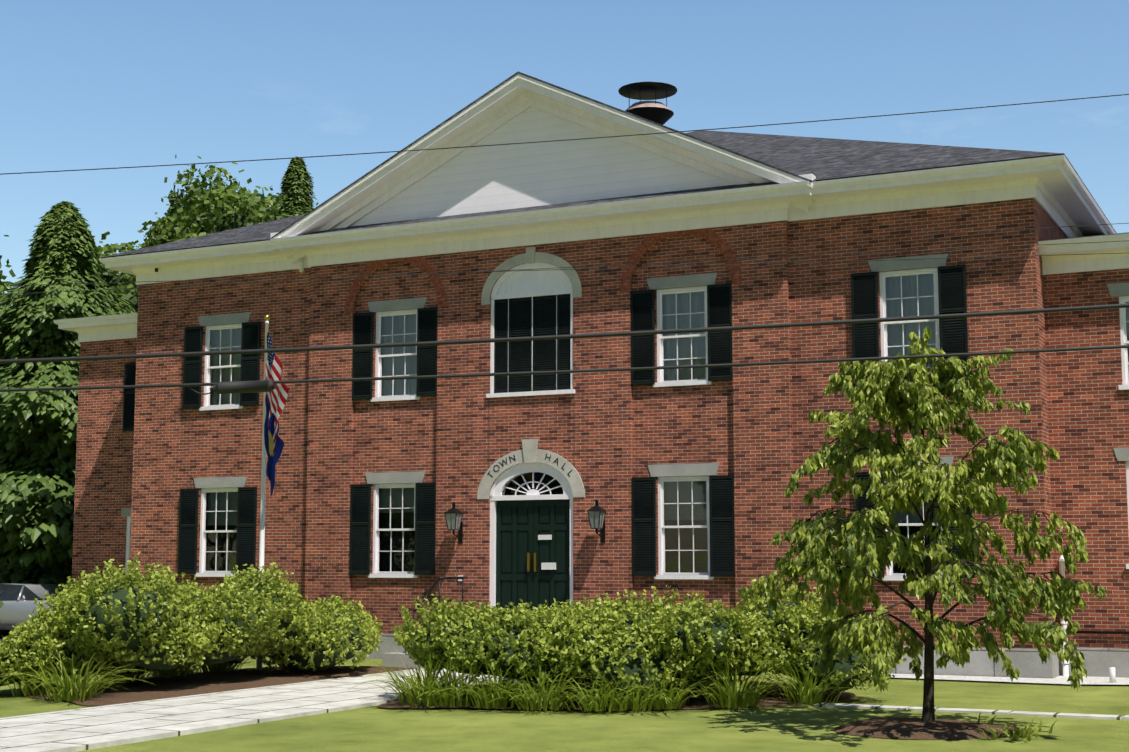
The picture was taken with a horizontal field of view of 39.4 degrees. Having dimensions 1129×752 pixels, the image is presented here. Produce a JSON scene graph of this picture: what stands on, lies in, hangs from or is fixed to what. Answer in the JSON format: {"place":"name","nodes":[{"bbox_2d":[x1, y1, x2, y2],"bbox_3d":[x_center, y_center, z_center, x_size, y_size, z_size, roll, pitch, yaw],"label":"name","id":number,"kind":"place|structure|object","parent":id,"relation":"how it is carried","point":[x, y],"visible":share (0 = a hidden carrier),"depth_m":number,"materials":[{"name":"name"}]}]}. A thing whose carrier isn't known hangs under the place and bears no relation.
{"place":"outdoors","nodes":[
{"label":"outdoors","id":0,"kind":"place"},
{"bbox_2d":[0,656,1128,751],"bbox_3d":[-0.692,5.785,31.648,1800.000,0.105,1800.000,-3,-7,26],"label":"lawn","id":1,"kind":"structure","parent":0,"point":[799,728],"depth_m":19.66,"materials":[{"name":"green plant"}]},
{"bbox_2d":[27,666,414,705],"bbox_3d":[-5.713,5.156,26.766,3.098,0.088,8.840,-3,-7,26],"label":"bed","id":2,"kind":"object","parent":1,"relation":"on","point":[163,687],"visible":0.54,"depth_m":25.66,"materials":[{"name":"brown soil"}]},
{"bbox_2d":[0,588,871,694],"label":"shrub","id":3,"kind":"object","parent":2,"relation":"on","point":[632,665],"visible":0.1,"depth_m":23.23,"materials":[{"name":"green plant"}]},
{"bbox_2d":[0,668,519,751],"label":"walk to door","id":4,"kind":"object","parent":1,"relation":"on","point":[80,729],"depth_m":20.91,"materials":[{"name":"grey concrete"}]},
{"bbox_2d":[256,320,268,669],"bbox_3d":[-5.552,2.198,29.013,0.110,6.510,0.110,-3,-7,26],"label":"flag pole","id":5,"kind":"object","parent":1,"relation":"on","point":[262,538],"visible":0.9,"depth_m":28.99,"materials":[{"name":"white metal"}]},
{"bbox_2d":[264,395,283,494],"bbox_3d":[-5.309,1.235,28.740,0.807,1.941,0.140,-12,-14,61],"label":"state flag","id":6,"kind":"object","parent":5,"relation":"attached to","point":[273,459],"visible":0.88,"depth_m":28.81,"materials":[{"name":"blue fabric"}]},
{"bbox_2d":[265,332,288,453],"bbox_3d":[-5.263,0.277,28.780,0.976,2.329,0.140,-12,-13,60],"label":"american flag","id":7,"kind":"object","parent":5,"relation":"attached to","point":[277,396],"visible":0.83,"depth_m":28.85,"materials":[{"name":"fabric"}]},
{"bbox_2d":[269,156,316,220],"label":"tree","id":8,"kind":"object","parent":1,"relation":"on","point":[296,188],"depth_m":63.28,"materials":[{"name":"green plant"}]},
{"bbox_2d":[0,647,897,711],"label":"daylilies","id":9,"kind":"object","parent":1,"relation":"on","point":[428,690],"visible":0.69,"depth_m":22.05,"materials":[{"name":"green plant"}]},
{"bbox_2d":[0,552,906,690],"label":"shrubs","id":10,"kind":"object","parent":1,"relation":"on","point":[186,600],"visible":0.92,"depth_m":23.43,"materials":[{"name":"green plant"}]},
{"bbox_2d":[3,634,1128,678],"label":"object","id":11,"kind":"structure","parent":1,"relation":"on","point":[1099,662],"depth_m":27.82,"materials":[{"name":"grey concrete"}]},
{"bbox_2d":[53,73,1128,607],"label":"white trim","id":12,"kind":"structure","parent":11,"relation":"on","point":[1055,189],"depth_m":32.07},
{"bbox_2d":[488,399,488,468],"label":"straight joints","id":13,"kind":"object","parent":12,"relation":"attached to","point":[488,433],"visible":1,"depth_m":32.61,"materials":[{"name":"brown"}]},
{"bbox_2d":[477,247,584,498],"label":"stone arches","id":14,"kind":"structure","parent":12,"relation":"attached to","point":[529,452],"depth_m":32.28,"materials":[{"name":"grey stone"}]},
{"bbox_2d":[496,499,569,610],"bbox_3d":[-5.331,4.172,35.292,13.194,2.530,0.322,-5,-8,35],"label":"entrance doors","id":15,"kind":"structure","parent":12,"relation":"attached to","point":[521,525],"depth_m":32.05,"materials":[{"name":"paint"}]},
{"bbox_2d":[527,553,537,571],"bbox_3d":[-0.650,3.777,31.970,0.206,0.380,0.070,-3,-7,26],"label":"door handle","id":16,"kind":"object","parent":15,"relation":"attached to","point":[529,562],"depth_m":31.95,"materials":[{"name":"brown metal"}]},
{"bbox_2d":[350,106,735,226],"bbox_3d":[-0.687,-4.627,32.877,12.300,2.755,0.001,-3,-7,26],"label":"tympanum","id":17,"kind":"object","parent":12,"relation":"attached to","point":[469,180],"visible":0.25,"depth_m":32.81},
{"bbox_2d":[344,228,741,314],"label":"brick arches","id":18,"kind":"structure","parent":12,"relation":"attached to","point":[348,310],"depth_m":31.60,"materials":[{"name":"red brick"}]},
{"bbox_2d":[123,265,973,577],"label":"louvred shutters","id":19,"kind":"object","parent":12,"relation":"attached to","point":[549,315],"visible":0.77,"depth_m":32.43,"materials":[{"name":"paint"}]},
{"bbox_2d":[206,481,938,525],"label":"window shades","id":20,"kind":"object","parent":12,"relation":"attached to","point":[670,489],"depth_m":31.05,"materials":[{"name":"grey fabric"}]},
{"bbox_2d":[206,472,940,572],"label":"room interiors","id":21,"kind":"object","parent":12,"relation":"attached to","point":[410,566],"depth_m":32.90,"materials":[{"name":"black"}]},
{"bbox_2d":[99,72,1116,257],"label":"roof","id":22,"kind":"structure","parent":12,"relation":"on","point":[821,159],"depth_m":32.75,"materials":[{"name":"grey"}]},
{"bbox_2d":[618,81,676,124],"bbox_3d":[2.056,-6.017,38.739,1.460,2.490,1.460,-3,-7,26],"label":"roof ventilator","id":23,"kind":"object","parent":22,"relation":"on","point":[658,112],"visible":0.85,"depth_m":38.45,"materials":[{"name":"black metal"}]},
{"bbox_2d":[121,253,1128,515],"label":"stone lintels","id":24,"kind":"object","parent":12,"relation":"on","point":[885,265],"visible":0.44,"depth_m":31.20,"materials":[{"name":"grey stone"}]},
{"bbox_2d":[205,274,1128,572],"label":"window glass","id":25,"kind":"object","parent":12,"relation":"attached to","point":[541,474],"visible":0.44,"depth_m":31.92,"materials":[{"name":"black glass"}]},
{"bbox_2d":[210,274,1128,404],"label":"window curtains","id":26,"kind":"object","parent":12,"relation":"attached to","point":[699,321],"depth_m":31.30,"materials":[{"name":"white fabric"}]},
{"bbox_2d":[299,259,1115,682],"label":"white fittings","id":27,"kind":"object","parent":12,"relation":"attached to","point":[553,567],"visible":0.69,"depth_m":31.79,"materials":[{"name":"white"}]},
{"bbox_2d":[1059,555,1068,675],"bbox_3d":[8.907,4.278,28.080,0.126,2.161,0.210,-3,-7,26],"label":"pipe","id":28,"kind":"object","parent":12,"relation":"attached to","point":[1062,621],"visible":0.48,"depth_m":27.99,"materials":[{"name":"white paint"}]},
{"bbox_2d":[1046,232,1128,240],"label":"roof right wing","id":29,"kind":"structure","parent":12,"relation":"on","point":[1096,235],"depth_m":30.37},
{"bbox_2d":[155,268,1128,633],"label":"iron work","id":30,"kind":"object","parent":11,"relation":"on","point":[593,508],"visible":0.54,"depth_m":31.23,"materials":[{"name":"black metal"}]},
{"bbox_2d":[445,511,604,528],"bbox_3d":[-0.823,2.912,31.713,3.499,0.340,0.259,-3,-7,26],"label":"lantern glass","id":31,"kind":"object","parent":30,"relation":"in","point":[453,516],"depth_m":31.03,"materials":[{"name":"clear glass"}]},
{"bbox_2d":[377,679,855,709],"bbox_3d":[1.284,4.869,24.319,5.991,0.088,7.405,-3,-7,26],"label":"bed","id":32,"kind":"object","parent":1,"relation":"on","point":[699,702],"visible":0.19,"depth_m":22.77,"materials":[{"name":"brown soil"}]},
{"bbox_2d":[736,326,1106,721],"bbox_3d":[4.388,1.909,19.478,4.054,4.872,4.330,5,-8,-38],"label":"tree","id":33,"kind":"object","parent":1,"relation":"on","point":[959,392],"depth_m":19.06,"materials":[{"name":"green plant"}]},
{"bbox_2d":[834,717,1035,739],"bbox_3d":[4.496,4.257,19.134,2.388,0.098,2.203,-3,-7,26],"label":"mulch bed","id":34,"kind":"object","parent":1,"relation":"on","point":[906,728],"visible":0.83,"depth_m":18.71,"materials":[{"name":"brown soil"}]},
{"bbox_2d":[814,703,1128,720],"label":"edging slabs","id":35,"kind":"structure","parent":1,"relation":"on","point":[1028,713],"depth_m":21.34,"materials":[{"name":"grey concrete"}]},
{"bbox_2d":[871,673,1128,684],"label":"gravel strip","id":36,"kind":"object","parent":1,"relation":"on","point":[1090,680],"visible":0.71,"depth_m":27.08,"materials":[{"name":"grey gravel"}]},
{"bbox_2d":[965,712,1059,740],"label":"weeds","id":37,"kind":"object","parent":1,"relation":"on","point":[1021,732],"visible":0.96,"depth_m":18.37,"materials":[{"name":"green plant"}]},
{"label":"maple trunk","id":38,"kind":"object","parent":1,"relation":"on","visible":0},
{"bbox_2d":[103,198,252,306],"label":"maple","id":39,"kind":"object","parent":38,"relation":"attached to","point":[111,278],"visible":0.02,"depth_m":57.23,"materials":[{"name":"green plant"}]},
{"bbox_2d":[93,155,292,312],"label":"maple leaves","id":40,"kind":"object","parent":38,"relation":"on","point":[188,221],"visible":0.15,"depth_m":57.32,"materials":[{"name":"green plant"}]},
{"bbox_2d":[0,94,1128,394],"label":"overhead cables","id":41,"kind":"object","parent":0,"point":[254,386],"visible":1,"depth_m":9.06,"materials":[{"name":"grey plastic"}]},
{"bbox_2d":[0,0,1128,305],"label":"sky","id":42,"kind":"structure","parent":0,"point":[85,84],"materials":[{"name":"blue"}]},
{"bbox_2d":[72,198,1128,648],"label":"town hall brick walls","id":43,"kind":"structure","parent":0,"point":[608,436],"depth_m":31.42,"materials":[{"name":"red brick"}]},
{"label":"maple","id":44,"kind":"object","parent":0,"visible":0},
{"bbox_2d":[159,181,325,240],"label":"leaves","id":45,"kind":"object","parent":44,"relation":"attached to","point":[273,199],"depth_m":67.08,"materials":[{"name":"green plant"}]},
{"label":"parking lot","id":46,"kind":"structure","parent":0,"visible":0},
{"bbox_2d":[0,583,65,635],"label":"parked car","id":47,"kind":"object","parent":46,"relation":"on","point":[18,601],"visible":0.44,"depth_m":41.24,"materials":[{"name":"silver metal"}]},
{"bbox_2d":[0,201,134,607],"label":"tree","id":48,"kind":"object","parent":46,"relation":"on","point":[65,239],"depth_m":44.58,"materials":[{"name":"green plant"}]},
{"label":"maple trunk","id":49,"kind":"object","parent":46,"relation":"on","visible":0},
{"bbox_2d":[0,235,17,367],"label":"leaves","id":50,"kind":"object","parent":49,"relation":"attached to","point":[4,287],"visible":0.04,"depth_m":58.42,"materials":[{"name":"green plant"}]}
]}

